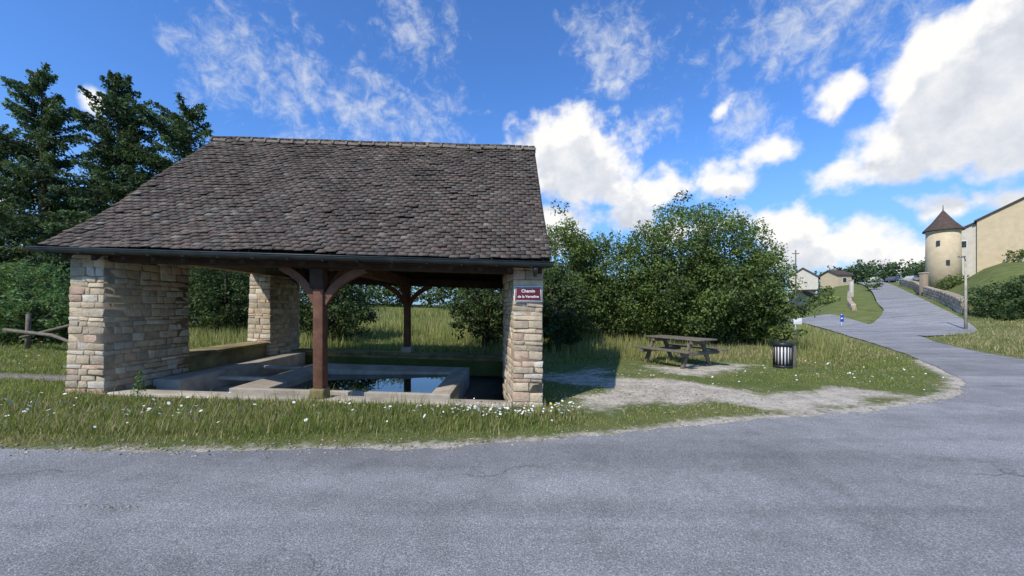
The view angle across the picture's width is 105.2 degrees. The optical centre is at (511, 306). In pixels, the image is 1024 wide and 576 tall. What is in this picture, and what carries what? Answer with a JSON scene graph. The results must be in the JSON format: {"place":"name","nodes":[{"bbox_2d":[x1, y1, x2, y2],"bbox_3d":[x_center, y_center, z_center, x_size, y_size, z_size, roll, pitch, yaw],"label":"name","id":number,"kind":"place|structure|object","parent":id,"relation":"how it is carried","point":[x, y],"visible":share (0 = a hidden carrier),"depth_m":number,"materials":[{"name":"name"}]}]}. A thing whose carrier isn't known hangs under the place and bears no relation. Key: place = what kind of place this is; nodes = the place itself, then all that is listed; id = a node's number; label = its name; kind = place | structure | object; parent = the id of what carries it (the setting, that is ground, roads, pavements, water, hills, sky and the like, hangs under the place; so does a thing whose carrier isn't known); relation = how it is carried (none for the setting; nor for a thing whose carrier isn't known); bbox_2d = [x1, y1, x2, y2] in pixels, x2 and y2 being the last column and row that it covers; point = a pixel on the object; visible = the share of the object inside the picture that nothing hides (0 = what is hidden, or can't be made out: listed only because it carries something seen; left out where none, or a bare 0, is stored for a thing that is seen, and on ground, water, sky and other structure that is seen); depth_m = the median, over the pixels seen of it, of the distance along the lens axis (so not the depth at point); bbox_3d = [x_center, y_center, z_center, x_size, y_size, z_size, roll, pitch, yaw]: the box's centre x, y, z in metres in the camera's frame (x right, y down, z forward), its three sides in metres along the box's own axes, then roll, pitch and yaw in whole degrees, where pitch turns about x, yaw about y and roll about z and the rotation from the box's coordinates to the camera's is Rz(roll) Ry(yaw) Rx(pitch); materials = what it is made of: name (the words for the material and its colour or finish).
{"place":"outdoors","nodes":[
{"label":"outdoors","id":0,"kind":"place"},
{"bbox_2d":[0,314,1023,575],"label":"village road","id":1,"kind":"structure","parent":0,"point":[922,488],"depth_m":3.13,"materials":[{"name":"grey asphalt"}]},
{"bbox_2d":[0,305,1023,452],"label":"grass","id":2,"kind":"structure","parent":0,"point":[44,422],"depth_m":5.71,"materials":[{"name":"green plant"}]},
{"bbox_2d":[0,262,1023,452],"bbox_3d":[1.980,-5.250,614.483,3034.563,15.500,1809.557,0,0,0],"label":"ground","id":3,"kind":"structure","parent":0,"point":[819,397],"depth_m":7.33,"materials":[{"name":"green plant"}]},
{"bbox_2d":[0,124,64,270],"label":"conifer tree","id":4,"kind":"object","parent":3,"relation":"on","point":[15,133],"visible":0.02,"depth_m":21.36,"materials":[{"name":"green plant"}]},
{"bbox_2d":[0,281,69,345],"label":"dark shrub","id":5,"kind":"object","parent":3,"relation":"on","point":[8,312],"visible":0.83,"depth_m":11.96,"materials":[{"name":"green plant"}]},
{"bbox_2d":[0,259,69,316],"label":"dark shrub","id":6,"kind":"object","parent":3,"relation":"on","point":[33,271],"visible":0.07,"depth_m":14.73,"materials":[{"name":"green plant"}]},
{"bbox_2d":[0,219,69,274],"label":"broadleaf tree","id":7,"kind":"object","parent":3,"relation":"on","point":[3,241],"visible":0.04,"depth_m":20.72,"materials":[{"name":"green plant"}]},
{"bbox_2d":[0,261,70,336],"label":"dark shrub","id":8,"kind":"object","parent":3,"relation":"on","point":[62,286],"visible":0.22,"depth_m":13.39,"materials":[{"name":"green plant"}]},
{"bbox_2d":[2,314,68,349],"bbox_3d":[-12.015,0.802,10.442,5.200,1.223,0.351,0,0,15],"label":"wooden fence","id":9,"kind":"object","parent":3,"relation":"on","point":[28,332],"visible":0.38,"depth_m":10.86,"materials":[{"name":"brown wood"}]},
{"bbox_2d":[0,62,105,285],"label":"conifer tree","id":10,"kind":"object","parent":3,"relation":"on","point":[44,130],"visible":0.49,"depth_m":19.56,"materials":[{"name":"green plant"}]},
{"bbox_2d":[14,168,114,280],"bbox_3d":[-22.523,-3.795,23.262,7.546,9.056,7.666,0,0,-27],"label":"broadleaf tree","id":11,"kind":"object","parent":3,"relation":"on","point":[61,197],"visible":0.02,"depth_m":20.50,"materials":[{"name":"green plant"}]},
{"bbox_2d":[24,70,164,283],"bbox_3d":[-19.827,-5.380,19.797,6.671,12.985,6.396,0,0,0],"label":"conifer tree","id":12,"kind":"object","parent":3,"relation":"on","point":[117,109],"visible":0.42,"depth_m":19.18,"materials":[{"name":"green plant"}]},
{"bbox_2d":[123,369,150,403],"bbox_3d":[-5.576,1.186,5.799,0.321,0.529,0.291,0,0,-26],"label":"tall weed","id":13,"kind":"object","parent":3,"relation":"on","point":[139,379],"visible":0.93,"depth_m":5.80,"materials":[{"name":"green plant"}]},
{"bbox_2d":[103,92,243,319],"bbox_3d":[-16.958,-4.965,20.360,7.262,11.863,6.967,0,0,-29],"label":"conifer tree","id":14,"kind":"object","parent":3,"relation":"on","point":[176,133],"visible":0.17,"depth_m":19.76,"materials":[{"name":"green plant"}]},
{"bbox_2d":[188,266,249,332],"bbox_3d":[-11.963,-0.934,16.470,4.662,4.174,4.326,0,0,-32],"label":"dark shrub","id":15,"kind":"object","parent":3,"relation":"on","point":[226,296],"visible":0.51,"depth_m":15.45,"materials":[{"name":"green plant"}]},
{"bbox_2d":[0,136,553,407],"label":"stone washhouse","id":16,"kind":"structure","parent":3,"relation":"on","point":[321,222],"depth_m":7.03,"materials":[{"name":"stone"}]},
{"bbox_2d":[514,286,541,301],"bbox_3d":[0.255,-0.200,6.157,0.440,0.250,0.020,0,0,0],"label":"street name sign","id":17,"kind":"object","parent":16,"relation":"attached to","point":[527,293],"visible":1,"depth_m":6.15,"materials":[{"name":"red metal"}]},
{"bbox_2d":[299,284,380,339],"bbox_3d":[-7.177,-0.415,15.232,3.801,3.576,3.458,0,0,0],"label":"dark shrub","id":18,"kind":"object","parent":3,"relation":"on","point":[337,310],"visible":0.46,"depth_m":14.84,"materials":[{"name":"green plant"}]},
{"bbox_2d":[9,341,802,412],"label":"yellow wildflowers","id":19,"kind":"object","parent":3,"relation":"on","point":[550,403],"visible":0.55,"depth_m":9.00,"materials":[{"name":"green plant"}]},
{"bbox_2d":[6,306,845,361],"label":"tall meadow grass","id":20,"kind":"structure","parent":3,"relation":"on","point":[611,340],"depth_m":15.07,"materials":[{"name":"green plant"}]},
{"bbox_2d":[1,353,943,427],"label":"white wildflowers","id":21,"kind":"object","parent":3,"relation":"on","point":[389,406],"visible":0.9,"depth_m":5.50,"materials":[{"name":"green plant"}]},
{"bbox_2d":[444,288,502,346],"bbox_3d":[-1.069,-0.095,14.353,2.963,3.389,2.358,0,0,0],"label":"dark shrub","id":22,"kind":"object","parent":3,"relation":"on","point":[485,301],"visible":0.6,"depth_m":14.03,"materials":[{"name":"green plant"}]},
{"bbox_2d":[0,377,978,508],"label":"pebbles","id":23,"kind":"object","parent":3,"relation":"on","point":[336,446],"visible":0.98,"depth_m":5.56,"materials":[{"name":"stone"}]},
{"bbox_2d":[299,265,688,317],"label":"distant trees","id":24,"kind":"object","parent":3,"relation":"on","point":[441,293],"visible":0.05,"depth_m":35.99,"materials":[{"name":"green plant"}]},
{"bbox_2d":[542,262,592,352],"bbox_3d":[1.596,0.021,13.560,2.366,3.305,2.390,0,0,0],"label":"dark shrub","id":25,"kind":"object","parent":3,"relation":"on","point":[560,317],"visible":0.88,"depth_m":13.16,"materials":[{"name":"green plant"}]},
{"bbox_2d":[542,198,611,340],"bbox_3d":[2.197,-1.358,16.208,3.643,5.773,3.951,0,0,43],"label":"hedgerow tree","id":26,"kind":"object","parent":3,"relation":"on","point":[564,236],"visible":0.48,"depth_m":15.42,"materials":[{"name":"green plant"}]},
{"bbox_2d":[563,229,680,340],"bbox_3d":[4.402,-0.929,17.002,5.306,4.828,4.285,0,0,0],"label":"hedgerow tree","id":27,"kind":"object","parent":3,"relation":"on","point":[615,325],"visible":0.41,"depth_m":15.93,"materials":[{"name":"green plant"}]},
{"bbox_2d":[605,190,754,342],"bbox_3d":[6.857,-1.601,15.945,5.155,6.287,5.681,0,0,-36],"label":"hedgerow tree","id":28,"kind":"object","parent":3,"relation":"on","point":[671,266],"visible":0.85,"depth_m":15.01,"materials":[{"name":"green plant"}]},
{"bbox_2d":[634,335,727,368],"bbox_3d":[4.650,1.220,10.900,1.640,0.760,1.800,0,0,-28],"label":"picnic table","id":29,"kind":"object","parent":3,"relation":"on","point":[687,353],"visible":1,"depth_m":10.61,"materials":[{"name":"brown wood"}]},
{"bbox_2d":[672,195,794,345],"bbox_3d":[8.572,-1.447,16.054,4.678,6.044,4.917,0,0,42],"label":"hedgerow tree","id":30,"kind":"object","parent":3,"relation":"on","point":[746,244],"visible":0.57,"depth_m":14.97,"materials":[{"name":"green plant"}]},
{"bbox_2d":[722,242,820,345],"bbox_3d":[10.135,-0.479,15.872,3.457,4.277,3.159,0,0,0],"label":"hedgerow tree","id":31,"kind":"object","parent":3,"relation":"on","point":[785,310],"visible":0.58,"depth_m":15.16,"materials":[{"name":"green plant"}]},
{"bbox_2d":[772,341,796,368],"bbox_3d":[7.213,1.288,10.350,0.595,0.722,0.470,0,0,0],"label":"litter bin","id":32,"kind":"object","parent":3,"relation":"on","point":[785,355],"visible":0.97,"depth_m":10.20,"materials":[{"name":"black metal"}]},
{"bbox_2d":[792,250,798,317],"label":"utility pole","id":33,"kind":"object","parent":3,"relation":"on","point":[795,253],"visible":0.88,"depth_m":49.95,"materials":[{"name":"grey wood"}]},
{"bbox_2d":[794,318,801,336],"bbox_3d":[13.680,1.161,18.793,0.400,1.250,0.085,0,0,0],"label":"marker post","id":34,"kind":"object","parent":3,"relation":"on","point":[798,321],"visible":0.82,"depth_m":18.75,"materials":[{"name":"metal"}]},
{"bbox_2d":[787,291,815,308],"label":"walls","id":35,"kind":"structure","parent":3,"relation":"on","point":[800,293],"depth_m":87.96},
{"bbox_2d":[790,291,817,298],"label":"roof","id":36,"kind":"structure","parent":35,"relation":"on","point":[810,293],"depth_m":88.14,"materials":[{"name":"brown tile"}]},
{"bbox_2d":[788,269,817,290],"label":"walls","id":37,"kind":"structure","parent":3,"relation":"on","point":[811,279],"depth_m":80.99,"materials":[{"name":"white paint"}]},
{"bbox_2d":[793,268,819,278],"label":"roof","id":38,"kind":"structure","parent":37,"relation":"on","point":[810,272],"depth_m":80.50,"materials":[{"name":"brown tile"}]},
{"bbox_2d":[805,285,840,308],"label":"roadside shrubs","id":39,"kind":"object","parent":3,"relation":"on","point":[827,297],"visible":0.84,"depth_m":56.92,"materials":[{"name":"green plant"}]},
{"bbox_2d":[820,271,850,288],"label":"walls","id":40,"kind":"structure","parent":3,"relation":"on","point":[832,280],"depth_m":90.73,"materials":[{"name":"beige paint"}]},
{"bbox_2d":[819,270,853,275],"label":"roof","id":41,"kind":"structure","parent":40,"relation":"on","point":[839,272],"depth_m":90.89,"materials":[{"name":"tile"}]},
{"bbox_2d":[840,314,843,326],"bbox_3d":[25.400,1.110,30.189,0.280,1.100,0.082,0,0,0],"label":"road sign","id":42,"kind":"object","parent":3,"relation":"on","point":[841,318],"visible":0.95,"depth_m":30.16,"materials":[{"name":"blue metal"}]},
{"bbox_2d":[849,281,853,296],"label":"shaft","id":43,"kind":"object","parent":3,"relation":"on","point":[851,286],"visible":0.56,"depth_m":55.22,"materials":[{"name":"white stone"}]},
{"bbox_2d":[847,291,856,309],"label":"stones","id":44,"kind":"object","parent":3,"relation":"on","point":[850,302],"visible":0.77,"depth_m":45.21,"materials":[{"name":"stone"}]},
{"bbox_2d":[786,257,924,294],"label":"hilltop trees","id":45,"kind":"object","parent":3,"relation":"on","point":[861,272],"visible":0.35,"depth_m":113.50,"materials":[{"name":"green plant"}]},
{"bbox_2d":[885,276,900,281],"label":"parked car","id":46,"kind":"object","parent":3,"relation":"on","point":[893,279],"visible":0.81,"depth_m":96.63,"materials":[{"name":"paint"}]},
{"bbox_2d":[903,276,918,281],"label":"parked car","id":47,"kind":"object","parent":3,"relation":"on","point":[914,278],"visible":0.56,"depth_m":97.20,"materials":[{"name":"paint"}]},
{"bbox_2d":[919,274,927,295],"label":"shaft","id":48,"kind":"object","parent":3,"relation":"on","point":[923,279],"visible":0.52,"depth_m":50.88,"materials":[{"name":"beige stone"}]},
{"bbox_2d":[922,208,964,288],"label":"round tower","id":49,"kind":"structure","parent":3,"relation":"on","point":[943,239],"depth_m":58.83,"materials":[{"name":"beige paint"}]},
{"bbox_2d":[864,248,1023,290],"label":"garden shrubs","id":50,"kind":"object","parent":3,"relation":"on","point":[948,279],"visible":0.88,"depth_m":56.80,"materials":[{"name":"green plant"}]},
{"bbox_2d":[922,286,969,314],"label":"stones","id":51,"kind":"object","parent":3,"relation":"on","point":[948,298],"visible":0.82,"depth_m":40.10,"materials":[{"name":"stone"}]},
{"bbox_2d":[933,294,968,313],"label":"stone wall","id":52,"kind":"structure","parent":3,"relation":"on","point":[963,307],"depth_m":33.68,"materials":[{"name":"grey stone"}]},
{"bbox_2d":[958,256,967,328],"bbox_3d":[30.499,-0.886,26.457,0.831,5.100,0.281,0,0,-16],"label":"street lamp","id":53,"kind":"object","parent":3,"relation":"on","point":[965,301],"visible":0.94,"depth_m":26.56,"materials":[{"name":"metal"}]},
{"bbox_2d":[961,224,976,277],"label":"walls","id":54,"kind":"structure","parent":3,"relation":"on","point":[969,235],"depth_m":60.84,"materials":[{"name":"white paint"}]},
{"bbox_2d":[956,274,1023,320],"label":"bank hedge","id":55,"kind":"object","parent":3,"relation":"on","point":[1005,293],"visible":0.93,"depth_m":31.00,"materials":[{"name":"green plant"}]},
{"bbox_2d":[977,199,1023,271],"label":"walls","id":56,"kind":"structure","parent":3,"relation":"on","point":[1000,232],"depth_m":58.29,"materials":[{"name":"beige paint"}]},
{"bbox_2d":[974,197,1023,221],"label":"roof","id":57,"kind":"structure","parent":56,"relation":"on","point":[976,220],"depth_m":58.24,"materials":[{"name":"tile"}]},
{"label":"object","id":58,"kind":"object","parent":3,"relation":"on","visible":0},
{"bbox_2d":[899,279,918,293],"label":"stones","id":59,"kind":"object","parent":58,"relation":"attached to","point":[911,284],"visible":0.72,"depth_m":63.91,"materials":[{"name":"stone"}]},
{"bbox_2d":[0,0,1023,304],"label":"sky","id":60,"kind":"structure","parent":0,"point":[849,127],"materials":[{"name":"blue"}]},
{"bbox_2d":[850,282,976,335],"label":"hill road","id":61,"kind":"structure","parent":0,"point":[906,312],"depth_m":33.61,"materials":[{"name":"grey asphalt"}]}
]}

